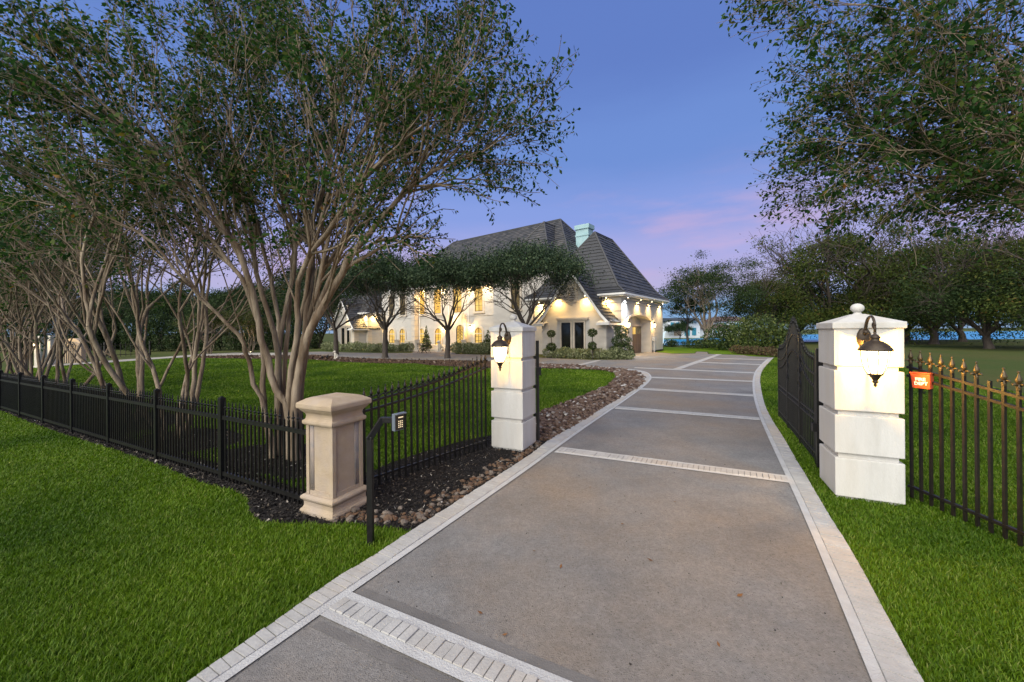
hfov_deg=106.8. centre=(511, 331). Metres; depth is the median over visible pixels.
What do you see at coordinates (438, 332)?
window
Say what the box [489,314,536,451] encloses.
gate pillar
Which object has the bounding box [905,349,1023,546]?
tall fence
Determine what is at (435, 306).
window
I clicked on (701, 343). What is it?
shrub
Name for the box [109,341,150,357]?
fence
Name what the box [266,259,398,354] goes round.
live oak
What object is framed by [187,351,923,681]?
driveway
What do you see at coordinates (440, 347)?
dog statue
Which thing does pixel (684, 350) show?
back lawn
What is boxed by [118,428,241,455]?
tree mulch
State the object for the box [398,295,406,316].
window
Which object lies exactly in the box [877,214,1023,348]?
lakeside tree
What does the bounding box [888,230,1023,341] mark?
lakeside tree
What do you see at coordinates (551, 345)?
topiary
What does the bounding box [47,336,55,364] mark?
gate pillar
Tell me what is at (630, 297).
mansion
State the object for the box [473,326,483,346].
window
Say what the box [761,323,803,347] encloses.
shrub
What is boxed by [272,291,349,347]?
garden tree
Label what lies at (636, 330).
door
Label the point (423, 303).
window
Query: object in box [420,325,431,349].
conical shrub
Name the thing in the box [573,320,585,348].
tall window
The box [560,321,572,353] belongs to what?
tall window
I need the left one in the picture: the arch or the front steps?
the arch
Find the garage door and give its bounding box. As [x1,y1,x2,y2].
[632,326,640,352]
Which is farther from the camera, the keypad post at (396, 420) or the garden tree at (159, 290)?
the garden tree at (159, 290)
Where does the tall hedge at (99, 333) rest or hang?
on the ground at (991, 363)
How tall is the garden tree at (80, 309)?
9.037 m
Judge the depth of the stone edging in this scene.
3.98 m
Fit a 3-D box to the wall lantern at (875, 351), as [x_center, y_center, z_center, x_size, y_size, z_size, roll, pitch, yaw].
[3.551,0.191,3.752,0.258,0.703,0.391,0,0,22]
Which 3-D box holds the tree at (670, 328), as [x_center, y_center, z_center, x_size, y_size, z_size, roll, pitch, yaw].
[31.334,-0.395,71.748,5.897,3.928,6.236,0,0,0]
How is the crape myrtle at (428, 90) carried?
on the tree mulch at (188, 441)
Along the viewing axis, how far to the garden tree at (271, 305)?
48.59 m
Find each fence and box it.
[0,370,305,504]
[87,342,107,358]
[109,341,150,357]
[362,353,487,484]
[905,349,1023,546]
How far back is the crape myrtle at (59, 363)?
10.24 m
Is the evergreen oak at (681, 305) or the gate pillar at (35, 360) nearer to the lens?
the gate pillar at (35, 360)
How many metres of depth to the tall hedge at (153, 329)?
39.92 m
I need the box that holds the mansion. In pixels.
[327,218,669,357]
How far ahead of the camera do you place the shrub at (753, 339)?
29.32 m
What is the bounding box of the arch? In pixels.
[62,338,85,362]
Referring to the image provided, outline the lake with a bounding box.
[664,331,1023,344]
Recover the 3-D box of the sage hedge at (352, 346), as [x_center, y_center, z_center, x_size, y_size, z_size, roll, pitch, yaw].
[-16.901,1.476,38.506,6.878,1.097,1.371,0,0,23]
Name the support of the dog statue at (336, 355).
on the oak bed at (426, 363)
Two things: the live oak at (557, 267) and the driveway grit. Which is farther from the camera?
the live oak at (557, 267)
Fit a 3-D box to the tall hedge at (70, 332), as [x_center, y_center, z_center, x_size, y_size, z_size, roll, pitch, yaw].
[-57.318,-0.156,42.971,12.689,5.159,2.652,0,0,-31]
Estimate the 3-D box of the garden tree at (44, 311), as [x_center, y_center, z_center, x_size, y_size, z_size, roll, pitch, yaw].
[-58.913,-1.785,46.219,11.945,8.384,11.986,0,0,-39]
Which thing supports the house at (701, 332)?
on the bank
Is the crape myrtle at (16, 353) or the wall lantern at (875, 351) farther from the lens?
the crape myrtle at (16, 353)
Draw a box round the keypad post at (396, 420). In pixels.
[366,412,406,545]
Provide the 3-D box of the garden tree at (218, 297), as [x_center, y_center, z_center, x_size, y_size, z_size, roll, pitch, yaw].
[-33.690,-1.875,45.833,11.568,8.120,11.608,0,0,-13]
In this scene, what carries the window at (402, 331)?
in the mansion
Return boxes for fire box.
[909,371,933,393]
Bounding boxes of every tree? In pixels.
[4,293,79,350]
[47,287,128,335]
[67,284,187,347]
[122,283,224,345]
[123,278,194,343]
[175,283,273,348]
[212,272,288,343]
[246,282,332,325]
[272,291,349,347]
[663,320,695,338]
[703,247,842,339]
[724,140,949,331]
[731,244,851,340]
[819,243,975,343]
[825,212,969,340]
[830,168,1023,343]
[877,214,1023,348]
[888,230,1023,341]
[895,204,1023,343]
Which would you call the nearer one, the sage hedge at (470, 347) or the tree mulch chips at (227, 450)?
the tree mulch chips at (227, 450)
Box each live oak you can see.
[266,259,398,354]
[301,236,447,357]
[373,241,508,357]
[446,235,607,325]
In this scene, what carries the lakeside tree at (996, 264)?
on the ground at (991, 363)
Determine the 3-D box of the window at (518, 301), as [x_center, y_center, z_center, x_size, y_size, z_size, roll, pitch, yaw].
[0.316,-3.127,33.616,1.405,2.692,0.160,0,0,38]
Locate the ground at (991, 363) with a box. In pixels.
[0,328,1023,531]
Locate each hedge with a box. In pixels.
[0,314,77,350]
[75,314,128,350]
[117,306,228,351]
[222,302,324,350]
[320,341,369,350]
[367,342,414,351]
[450,341,490,353]
[542,346,635,359]
[729,344,777,356]
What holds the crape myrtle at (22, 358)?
on the tree mulch
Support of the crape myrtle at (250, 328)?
on the ground at (991, 363)
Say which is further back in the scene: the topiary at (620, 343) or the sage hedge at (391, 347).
the sage hedge at (391, 347)
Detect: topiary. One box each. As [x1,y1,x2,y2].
[546,330,556,357]
[587,328,597,358]
[609,325,634,356]
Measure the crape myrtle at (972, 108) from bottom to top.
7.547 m
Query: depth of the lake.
71.06 m
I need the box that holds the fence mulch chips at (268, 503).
[2,409,309,522]
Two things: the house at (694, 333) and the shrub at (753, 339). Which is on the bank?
the house at (694, 333)
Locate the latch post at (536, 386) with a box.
[533,341,540,439]
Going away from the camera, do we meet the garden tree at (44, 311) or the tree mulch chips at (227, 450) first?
the tree mulch chips at (227, 450)
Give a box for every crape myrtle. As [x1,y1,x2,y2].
[0,0,419,438]
[0,0,580,460]
[0,87,361,420]
[0,120,172,385]
[0,167,181,379]
[0,227,134,376]
[0,238,129,374]
[168,304,239,353]
[216,305,269,352]
[718,0,1023,267]
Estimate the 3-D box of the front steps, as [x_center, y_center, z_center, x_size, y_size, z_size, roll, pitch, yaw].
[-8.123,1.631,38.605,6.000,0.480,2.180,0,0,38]
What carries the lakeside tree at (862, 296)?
on the ground at (991, 363)
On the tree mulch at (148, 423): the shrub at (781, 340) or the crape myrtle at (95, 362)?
the crape myrtle at (95, 362)
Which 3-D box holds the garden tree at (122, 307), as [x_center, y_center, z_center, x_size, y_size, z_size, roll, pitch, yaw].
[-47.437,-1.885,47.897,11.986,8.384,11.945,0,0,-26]
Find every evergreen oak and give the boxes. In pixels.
[653,250,774,339]
[667,294,711,343]
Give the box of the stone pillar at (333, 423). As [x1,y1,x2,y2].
[296,392,371,520]
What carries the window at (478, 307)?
in the mansion
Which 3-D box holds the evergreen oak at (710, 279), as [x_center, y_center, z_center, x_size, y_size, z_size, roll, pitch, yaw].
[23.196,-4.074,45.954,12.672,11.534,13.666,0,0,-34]
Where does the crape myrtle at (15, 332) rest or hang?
on the tree mulch
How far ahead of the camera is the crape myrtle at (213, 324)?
34.07 m
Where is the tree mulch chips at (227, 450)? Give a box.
[4,411,305,477]
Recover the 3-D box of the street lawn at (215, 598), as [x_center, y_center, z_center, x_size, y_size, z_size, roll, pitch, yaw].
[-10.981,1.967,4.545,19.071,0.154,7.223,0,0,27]
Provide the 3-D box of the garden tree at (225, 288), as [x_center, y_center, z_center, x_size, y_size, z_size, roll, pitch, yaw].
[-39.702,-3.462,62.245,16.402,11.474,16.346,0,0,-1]
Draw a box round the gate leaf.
[778,316,815,462]
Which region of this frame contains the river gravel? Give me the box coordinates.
[535,363,645,439]
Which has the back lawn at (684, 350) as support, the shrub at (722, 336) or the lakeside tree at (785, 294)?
the shrub at (722, 336)
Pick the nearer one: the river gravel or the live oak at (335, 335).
the river gravel
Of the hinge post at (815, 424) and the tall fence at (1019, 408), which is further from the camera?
the hinge post at (815, 424)
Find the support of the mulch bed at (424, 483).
on the ground at (991, 363)
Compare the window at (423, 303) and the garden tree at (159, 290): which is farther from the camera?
the garden tree at (159, 290)
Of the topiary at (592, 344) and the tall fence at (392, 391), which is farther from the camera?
the topiary at (592, 344)
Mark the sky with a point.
(669, 113)
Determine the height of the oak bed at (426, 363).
0.002 m
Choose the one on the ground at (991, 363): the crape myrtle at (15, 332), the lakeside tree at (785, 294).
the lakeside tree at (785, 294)
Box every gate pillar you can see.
[33,336,48,367]
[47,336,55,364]
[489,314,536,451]
[816,303,906,504]
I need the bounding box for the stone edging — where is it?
[330,411,590,525]
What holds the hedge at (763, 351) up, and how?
on the back lawn at (684, 350)
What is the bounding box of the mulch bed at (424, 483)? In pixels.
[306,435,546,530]
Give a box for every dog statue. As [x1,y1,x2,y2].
[333,351,340,358]
[437,340,444,350]
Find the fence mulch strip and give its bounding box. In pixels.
[13,414,309,523]
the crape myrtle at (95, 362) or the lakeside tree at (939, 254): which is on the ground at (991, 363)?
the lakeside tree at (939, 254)
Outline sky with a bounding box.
[0,0,1023,336]
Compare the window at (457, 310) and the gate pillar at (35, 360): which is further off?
the window at (457, 310)
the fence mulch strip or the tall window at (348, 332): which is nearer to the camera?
the fence mulch strip
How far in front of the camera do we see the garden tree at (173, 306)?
47.19 m
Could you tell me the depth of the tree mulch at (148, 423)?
7.97 m
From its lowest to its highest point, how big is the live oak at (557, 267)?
8.118 m
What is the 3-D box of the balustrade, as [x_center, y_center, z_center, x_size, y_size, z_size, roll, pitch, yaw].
[-9.941,1.337,36.115,2.595,1.100,0.575,0,0,9]
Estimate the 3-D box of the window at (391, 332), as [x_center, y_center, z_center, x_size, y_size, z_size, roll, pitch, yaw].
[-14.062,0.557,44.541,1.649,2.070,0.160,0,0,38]
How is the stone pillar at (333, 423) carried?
on the mulch bed at (424, 483)
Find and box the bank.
[664,330,1023,339]
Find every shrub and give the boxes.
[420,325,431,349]
[481,330,490,353]
[663,339,679,346]
[680,338,728,348]
[702,321,755,349]
[725,313,788,349]
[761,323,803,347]
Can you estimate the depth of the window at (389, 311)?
44.75 m
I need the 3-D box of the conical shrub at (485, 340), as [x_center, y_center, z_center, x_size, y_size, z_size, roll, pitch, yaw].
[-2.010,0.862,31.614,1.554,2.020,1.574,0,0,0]
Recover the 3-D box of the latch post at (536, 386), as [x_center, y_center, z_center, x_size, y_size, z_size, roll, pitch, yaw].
[0.405,0.936,6.088,0.106,1.580,0.080,0,0,25]
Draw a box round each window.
[341,327,345,344]
[346,327,350,344]
[388,296,394,316]
[388,327,395,343]
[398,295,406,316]
[399,327,406,342]
[418,290,426,315]
[418,327,424,344]
[433,290,441,315]
[434,326,442,344]
[452,287,463,313]
[455,323,464,342]
[473,287,484,313]
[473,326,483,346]
[509,281,521,310]
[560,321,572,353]
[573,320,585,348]
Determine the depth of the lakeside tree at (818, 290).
50.25 m
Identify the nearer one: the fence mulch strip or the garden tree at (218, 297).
the fence mulch strip
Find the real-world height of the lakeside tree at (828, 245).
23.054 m
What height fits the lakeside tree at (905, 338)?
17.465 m
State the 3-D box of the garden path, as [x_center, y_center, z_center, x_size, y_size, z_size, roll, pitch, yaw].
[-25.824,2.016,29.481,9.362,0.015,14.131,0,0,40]
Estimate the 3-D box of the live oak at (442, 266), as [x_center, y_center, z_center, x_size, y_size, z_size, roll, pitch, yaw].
[-4.600,-1.942,25.291,9.999,7.754,9.818,0,0,-3]
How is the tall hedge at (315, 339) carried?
on the ground at (991, 363)
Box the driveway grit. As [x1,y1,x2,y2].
[386,379,834,675]
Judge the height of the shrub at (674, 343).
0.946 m
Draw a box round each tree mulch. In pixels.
[62,412,185,432]
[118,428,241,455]
[227,443,305,480]
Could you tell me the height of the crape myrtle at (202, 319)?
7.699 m
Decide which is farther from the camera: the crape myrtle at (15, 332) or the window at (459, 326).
the window at (459, 326)
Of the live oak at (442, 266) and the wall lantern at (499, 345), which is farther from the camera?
the live oak at (442, 266)
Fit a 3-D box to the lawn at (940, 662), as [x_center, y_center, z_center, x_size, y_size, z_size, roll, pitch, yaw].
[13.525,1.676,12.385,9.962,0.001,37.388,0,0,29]
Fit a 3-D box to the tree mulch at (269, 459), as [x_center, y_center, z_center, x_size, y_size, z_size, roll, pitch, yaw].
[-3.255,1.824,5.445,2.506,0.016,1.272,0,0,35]
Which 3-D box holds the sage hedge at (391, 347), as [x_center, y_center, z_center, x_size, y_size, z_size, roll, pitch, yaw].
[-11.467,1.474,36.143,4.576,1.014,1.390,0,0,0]
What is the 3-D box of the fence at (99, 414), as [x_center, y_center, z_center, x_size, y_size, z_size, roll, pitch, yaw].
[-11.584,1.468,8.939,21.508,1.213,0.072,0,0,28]
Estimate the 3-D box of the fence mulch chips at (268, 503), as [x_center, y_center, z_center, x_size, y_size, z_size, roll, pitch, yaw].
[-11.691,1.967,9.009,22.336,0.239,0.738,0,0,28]
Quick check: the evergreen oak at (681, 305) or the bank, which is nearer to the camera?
the evergreen oak at (681, 305)
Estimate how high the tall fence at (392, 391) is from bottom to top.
1.459 m
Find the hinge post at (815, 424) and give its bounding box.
[811,348,823,466]
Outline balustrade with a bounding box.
[394,340,419,350]
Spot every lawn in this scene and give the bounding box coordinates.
[0,415,400,681]
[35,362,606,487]
[658,347,814,356]
[760,362,1023,681]
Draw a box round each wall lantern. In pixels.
[491,323,510,370]
[856,315,893,386]
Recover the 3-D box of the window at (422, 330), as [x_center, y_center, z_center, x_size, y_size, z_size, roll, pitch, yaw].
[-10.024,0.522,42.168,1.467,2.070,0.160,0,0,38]
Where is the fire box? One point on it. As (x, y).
(923, 380)
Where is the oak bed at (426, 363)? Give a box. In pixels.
[200,355,490,367]
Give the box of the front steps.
[412,345,455,350]
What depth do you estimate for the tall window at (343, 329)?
44.77 m
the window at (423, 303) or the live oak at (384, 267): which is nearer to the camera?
the live oak at (384, 267)
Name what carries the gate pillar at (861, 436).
on the lawn at (940, 662)
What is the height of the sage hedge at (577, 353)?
0.889 m
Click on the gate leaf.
(796, 356)
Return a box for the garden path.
[33,353,274,367]
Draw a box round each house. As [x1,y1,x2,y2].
[663,318,699,337]
[700,316,742,336]
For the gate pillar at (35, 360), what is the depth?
21.33 m

